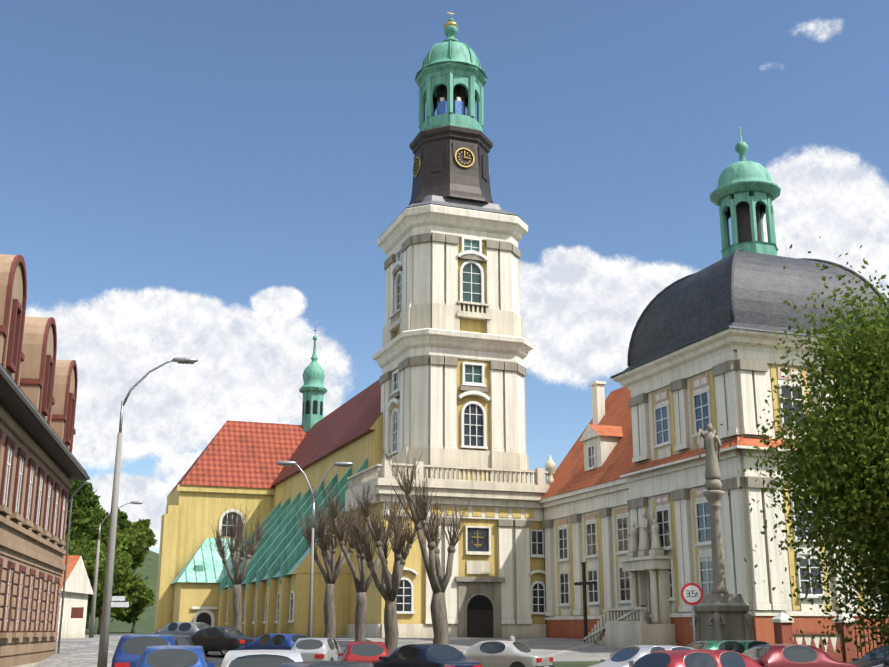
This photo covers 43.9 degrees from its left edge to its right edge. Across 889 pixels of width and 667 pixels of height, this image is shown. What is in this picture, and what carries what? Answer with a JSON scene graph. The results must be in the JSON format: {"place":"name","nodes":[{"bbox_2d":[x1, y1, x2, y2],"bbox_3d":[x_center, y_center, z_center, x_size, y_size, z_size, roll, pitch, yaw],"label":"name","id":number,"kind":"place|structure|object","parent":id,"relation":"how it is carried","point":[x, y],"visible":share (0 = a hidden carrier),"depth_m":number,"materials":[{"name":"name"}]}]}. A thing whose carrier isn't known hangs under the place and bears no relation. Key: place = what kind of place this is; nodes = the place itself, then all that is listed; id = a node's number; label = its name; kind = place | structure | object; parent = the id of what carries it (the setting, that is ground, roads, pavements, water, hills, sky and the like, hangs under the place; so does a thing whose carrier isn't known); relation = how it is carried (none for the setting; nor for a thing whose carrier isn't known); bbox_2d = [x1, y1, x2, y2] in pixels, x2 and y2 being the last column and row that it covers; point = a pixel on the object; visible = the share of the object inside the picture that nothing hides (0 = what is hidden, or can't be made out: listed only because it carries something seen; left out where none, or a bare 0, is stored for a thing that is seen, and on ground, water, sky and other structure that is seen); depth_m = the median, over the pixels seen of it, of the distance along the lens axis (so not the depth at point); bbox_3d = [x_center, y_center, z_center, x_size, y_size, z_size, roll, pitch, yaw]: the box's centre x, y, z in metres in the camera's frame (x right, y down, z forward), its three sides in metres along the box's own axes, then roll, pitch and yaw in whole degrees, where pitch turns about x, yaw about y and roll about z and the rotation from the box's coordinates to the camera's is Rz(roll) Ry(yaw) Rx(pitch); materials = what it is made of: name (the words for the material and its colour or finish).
{"place":"outdoors","nodes":[
{"label":"outdoors","id":0,"kind":"place"},
{"bbox_2d":[46,636,120,666],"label":"pavement","id":1,"kind":"structure","parent":0,"point":[86,656],"depth_m":51.89,"materials":[{"name":"grey concrete"}]},
{"bbox_2d":[66,530,158,633],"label":"hill terrain","id":2,"kind":"structure","parent":0,"point":[145,623],"depth_m":220.77,"materials":[{"name":"green plant"}]},
{"bbox_2d":[64,537,78,554],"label":"hill tree","id":3,"kind":"object","parent":2,"relation":"on","point":[72,548],"visible":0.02,"depth_m":213.93,"materials":[{"name":"green plant"}]},
{"bbox_2d":[65,535,87,554],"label":"hill tree","id":4,"kind":"object","parent":2,"relation":"on","point":[81,551],"depth_m":222.30,"materials":[{"name":"green plant"}]},
{"bbox_2d":[73,537,85,547],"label":"hill tree","id":5,"kind":"object","parent":2,"relation":"on","point":[80,541],"depth_m":246.48,"materials":[{"name":"green plant"}]},
{"bbox_2d":[69,550,96,611],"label":"hill tree","id":6,"kind":"object","parent":2,"relation":"on","point":[83,558],"depth_m":149.07,"materials":[{"name":"green plant"}]},
{"bbox_2d":[67,480,101,513],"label":"hill tree","id":7,"kind":"object","parent":2,"relation":"on","point":[84,495],"visible":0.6,"depth_m":299.28,"materials":[{"name":"green plant"}]},
{"bbox_2d":[65,505,108,543],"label":"hill tree","id":8,"kind":"object","parent":2,"relation":"on","point":[85,523],"visible":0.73,"depth_m":265.71,"materials":[{"name":"green plant"}]},
{"bbox_2d":[65,505,109,544],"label":"hill tree","id":9,"kind":"object","parent":2,"relation":"on","point":[102,512],"depth_m":270.60,"materials":[{"name":"green plant"}]},
{"bbox_2d":[85,613,98,628],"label":"hill tree","id":10,"kind":"object","parent":2,"relation":"on","point":[87,623],"depth_m":177.31,"materials":[{"name":"green plant"}]},
{"bbox_2d":[79,538,106,552],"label":"hill tree","id":11,"kind":"object","parent":2,"relation":"on","point":[90,546],"visible":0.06,"depth_m":228.67,"materials":[{"name":"green plant"}]},
{"bbox_2d":[105,522,121,546],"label":"hill tree","id":12,"kind":"object","parent":2,"relation":"on","point":[118,530],"visible":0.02,"depth_m":274.74,"materials":[{"name":"green plant"}]},
{"bbox_2d":[79,547,148,633],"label":"hill tree","id":13,"kind":"object","parent":2,"relation":"on","point":[126,584],"visible":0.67,"depth_m":149.53,"materials":[{"name":"green plant"}]},
{"bbox_2d":[108,508,131,530],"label":"hill tree","id":14,"kind":"object","parent":2,"relation":"on","point":[123,522],"visible":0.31,"depth_m":350.86,"materials":[{"name":"green plant"}]},
{"bbox_2d":[106,527,149,569],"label":"hill tree","id":15,"kind":"object","parent":2,"relation":"on","point":[133,542],"visible":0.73,"depth_m":265.77,"materials":[{"name":"green plant"}]},
{"bbox_2d":[111,583,155,632],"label":"hill tree","id":16,"kind":"object","parent":2,"relation":"on","point":[145,598],"visible":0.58,"depth_m":161.81,"materials":[{"name":"green plant"}]},
{"bbox_2d":[124,518,157,547],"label":"hill tree","id":17,"kind":"object","parent":2,"relation":"on","point":[143,524],"visible":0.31,"depth_m":298.70,"materials":[{"name":"green plant"}]},
{"bbox_2d":[205,636,354,666],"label":"road asphalt","id":18,"kind":"structure","parent":0,"point":[216,657],"depth_m":56.27,"materials":[{"name":"grey asphalt"}]},
{"bbox_2d":[111,634,177,666],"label":"car","id":19,"kind":"object","parent":18,"relation":"on","point":[129,650],"visible":0.73,"depth_m":30.38,"materials":[{"name":"blue paint"}]},
{"bbox_2d":[135,645,214,666],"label":"blue hatchback car","id":20,"kind":"object","parent":18,"relation":"on","point":[174,656],"visible":1,"depth_m":25.05,"materials":[{"name":"blue paint"}]},
{"bbox_2d":[150,622,210,634],"bbox_3d":[-14.469,16.502,60.265,4.080,1.415,1.900,-8,-17,28],"label":"car","id":21,"kind":"object","parent":18,"relation":"on","point":[182,628],"visible":0.29,"depth_m":59.47,"materials":[{"name":"grey paint"}]},
{"bbox_2d":[175,635,197,645],"bbox_3d":[-11.195,13.253,45.686,1.900,1.445,4.080,3,-15,-11],"label":"black car","id":22,"kind":"object","parent":18,"relation":"on","point":[184,640],"visible":0.15,"depth_m":44.43,"materials":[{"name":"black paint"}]},
{"bbox_2d":[187,627,256,656],"bbox_3d":[-11.545,15.477,55.437,4.380,1.414,1.900,-8,-17,28],"label":"dark car","id":23,"kind":"object","parent":18,"relation":"on","point":[223,640],"visible":0.6,"depth_m":54.53,"materials":[{"name":"grey paint"}]},
{"bbox_2d":[220,650,302,666],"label":"car","id":24,"kind":"object","parent":18,"relation":"on","point":[254,658],"visible":0.92,"depth_m":20.01,"materials":[{"name":"white paint"}]},
{"bbox_2d":[235,634,307,649],"bbox_3d":[-7.584,14.122,49.171,4.080,1.425,1.880,-12,-19,37],"label":"blue car","id":25,"kind":"object","parent":18,"relation":"on","point":[275,642],"visible":0.4,"depth_m":48.35,"materials":[{"name":"blue paint"}]},
{"bbox_2d":[291,638,344,661],"bbox_3d":[-5.197,13.366,45.810,1.860,1.415,3.980,-2,-15,8],"label":"car","id":26,"kind":"object","parent":18,"relation":"on","point":[319,649],"visible":0.67,"depth_m":44.34,"materials":[{"name":"grey paint"}]},
{"bbox_2d":[280,661,373,666],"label":"dark car","id":27,"kind":"object","parent":18,"relation":"on","point":[327,664],"visible":1,"depth_m":15.44,"materials":[{"name":"grey paint"}]},
{"bbox_2d":[338,641,389,662],"bbox_3d":[-2.823,11.660,39.079,1.860,1.445,3.980,2,-15,-6],"label":"red hatchback car","id":28,"kind":"object","parent":18,"relation":"on","point":[366,651],"visible":0.77,"depth_m":37.60,"materials":[{"name":"red paint"}]},
{"bbox_2d":[372,644,482,666],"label":"navy sedan","id":29,"kind":"object","parent":18,"relation":"on","point":[427,655],"visible":0.98,"depth_m":34.41,"materials":[{"name":"blue paint"}]},
{"bbox_2d":[31,634,622,666],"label":"plaza paving","id":30,"kind":"structure","parent":0,"point":[564,649],"depth_m":67.48,"materials":[{"name":"grey stone"}]},
{"bbox_2d":[57,555,93,638],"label":"house","id":31,"kind":"structure","parent":30,"relation":"on","point":[78,589],"depth_m":76.39,"materials":[{"name":"white paint"}]},
{"bbox_2d":[89,501,142,637],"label":"street lamp","id":32,"kind":"object","parent":30,"relation":"on","point":[92,623],"visible":0.85,"depth_m":82.06,"materials":[{"name":"metal"}]},
{"bbox_2d":[210,504,272,631],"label":"pollard tree","id":33,"kind":"object","parent":30,"relation":"on","point":[237,578],"visible":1,"depth_m":76.43,"materials":[{"name":"brown plant"}]},
{"bbox_2d":[276,461,353,637],"bbox_3d":[-5.972,10.458,49.681,3.560,9.450,0.340,2,-15,-6],"label":"street lamp","id":34,"kind":"object","parent":30,"relation":"on","point":[291,463],"depth_m":50.12,"materials":[{"name":"metal"}]},
{"bbox_2d":[293,497,371,637],"bbox_3d":[-6.492,13.744,63.352,4.372,8.915,4.240,6,-16,-20],"label":"pollard tree","id":35,"kind":"object","parent":30,"relation":"on","point":[333,570],"visible":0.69,"depth_m":62.98,"materials":[{"name":"grey plant"}]},
{"bbox_2d":[337,635,376,641],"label":"kerb","id":36,"kind":"structure","parent":30,"relation":"on","point":[367,639],"depth_m":79.09,"materials":[{"name":"stone"}]},
{"bbox_2d":[321,481,403,641],"bbox_3d":[-4.291,12.386,57.671,3.037,9.166,5.235,-7,-17,25],"label":"pollard tree","id":37,"kind":"object","parent":30,"relation":"on","point":[362,586],"visible":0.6,"depth_m":57.27,"materials":[{"name":"brown plant"}]},
{"bbox_2d":[346,479,416,653],"bbox_3d":[-2.809,11.405,52.385,3.769,8.820,4.130,-4,-15,13],"label":"pollard tree","id":38,"kind":"object","parent":30,"relation":"on","point":[388,587],"visible":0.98,"depth_m":52.20,"materials":[{"name":"grey plant"}]},
{"bbox_2d":[377,442,470,644],"bbox_3d":[-0.612,9.406,45.930,3.041,9.671,3.875,-9,-17,29],"label":"pollard tree","id":39,"kind":"object","parent":30,"relation":"on","point":[437,581],"visible":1,"depth_m":45.77,"materials":[{"name":"grey plant"}]},
{"bbox_2d":[460,641,553,666],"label":"silver sedan","id":40,"kind":"object","parent":30,"relation":"on","point":[502,654],"visible":0.67,"depth_m":42.69,"materials":[{"name":"grey paint"}]},
{"bbox_2d":[574,562,594,641],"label":"cross","id":41,"kind":"object","parent":30,"relation":"on","point":[584,583],"visible":0.88,"depth_m":74.87,"materials":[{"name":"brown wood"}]},
{"bbox_2d":[588,645,692,666],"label":"silver car","id":42,"kind":"object","parent":30,"relation":"on","point":[629,656],"visible":0.44,"depth_m":31.28,"materials":[{"name":"grey paint"}]},
{"bbox_2d":[681,583,702,641],"bbox_3d":[8.971,10.843,39.592,0.800,3.700,0.093,-3,-15,10],"label":"weight limit sign","id":43,"kind":"object","parent":30,"relation":"on","point":[692,594],"visible":1,"depth_m":39.91,"materials":[{"name":"silver metal"}]},
{"bbox_2d":[632,649,761,666],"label":"red car","id":44,"kind":"object","parent":30,"relation":"on","point":[697,658],"visible":1,"depth_m":23.18,"materials":[{"name":"red paint"}]},
{"bbox_2d":[539,127,888,657],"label":"monastery wing pavilion","id":45,"kind":"structure","parent":30,"relation":"on","point":[624,503],"depth_m":68.63,"materials":[{"name":"white paint"}]},
{"bbox_2d":[690,424,754,641],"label":"statue column","id":46,"kind":"structure","parent":30,"relation":"on","point":[721,613],"depth_m":49.18,"materials":[{"name":"stone"}]},
{"bbox_2d":[686,640,769,653],"bbox_3d":[9.498,11.456,38.417,4.480,1.495,1.920,6,-16,-21],"label":"car","id":47,"kind":"object","parent":30,"relation":"on","point":[740,646],"visible":0.23,"depth_m":38.05,"materials":[{"name":"green paint"}]},
{"bbox_2d":[742,644,857,666],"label":"car","id":48,"kind":"object","parent":30,"relation":"on","point":[783,655],"visible":0.81,"depth_m":31.18,"materials":[{"name":"red paint"}]},
{"bbox_2d":[716,237,888,652],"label":"birch tree","id":49,"kind":"object","parent":30,"relation":"on","point":[855,470],"visible":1,"depth_m":40.28,"materials":[{"name":"green plant"}]},
{"bbox_2d":[771,612,888,662],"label":"fence","id":50,"kind":"object","parent":30,"relation":"on","point":[782,623],"visible":0.54,"depth_m":53.05,"materials":[{"name":"red brick"}]},
{"bbox_2d":[850,645,888,666],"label":"dark car","id":51,"kind":"object","parent":30,"relation":"on","point":[877,656],"visible":0.94,"depth_m":32.52,"materials":[{"name":"grey paint"}]},
{"bbox_2d":[0,0,888,553],"label":"sky","id":52,"kind":"structure","parent":0,"point":[215,183],"materials":[{"name":"blue"}]},
{"bbox_2d":[372,12,533,482],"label":"church tower","id":53,"kind":"structure","parent":0,"point":[450,355],"depth_m":91.52,"materials":[{"name":"white paint"}]},
{"bbox_2d":[552,661,600,666],"bbox_3d":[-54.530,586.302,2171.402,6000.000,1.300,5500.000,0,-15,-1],"label":"ground","id":54,"kind":"structure","parent":0,"point":[572,663],"depth_m":53.02,"materials":[{"name":"green plant"}]},
{"bbox_2d":[0,254,89,666],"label":"street building","id":55,"kind":"structure","parent":54,"relation":"on","point":[41,467],"depth_m":45.11,"materials":[{"name":"brown brick"}]},
{"bbox_2d":[97,357,197,666],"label":"street lamp","id":56,"kind":"object","parent":54,"relation":"on","point":[105,626],"visible":1,"depth_m":39.35,"materials":[{"name":"metal"}]},
{"bbox_2d":[111,596,128,606],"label":"street name signs","id":57,"kind":"object","parent":56,"relation":"attached to","point":[119,604],"visible":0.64,"depth_m":39.00,"materials":[{"name":"white metal"}]},
{"bbox_2d":[154,327,555,637],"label":"church","id":58,"kind":"structure","parent":54,"relation":"on","point":[496,587],"depth_m":94.17,"materials":[{"name":"yellow paint"}]},
{"bbox_2d":[820,274,888,576],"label":"tree","id":59,"kind":"object","parent":54,"relation":"on","point":[871,285],"visible":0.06,"depth_m":46.37,"materials":[{"name":"green plant"}]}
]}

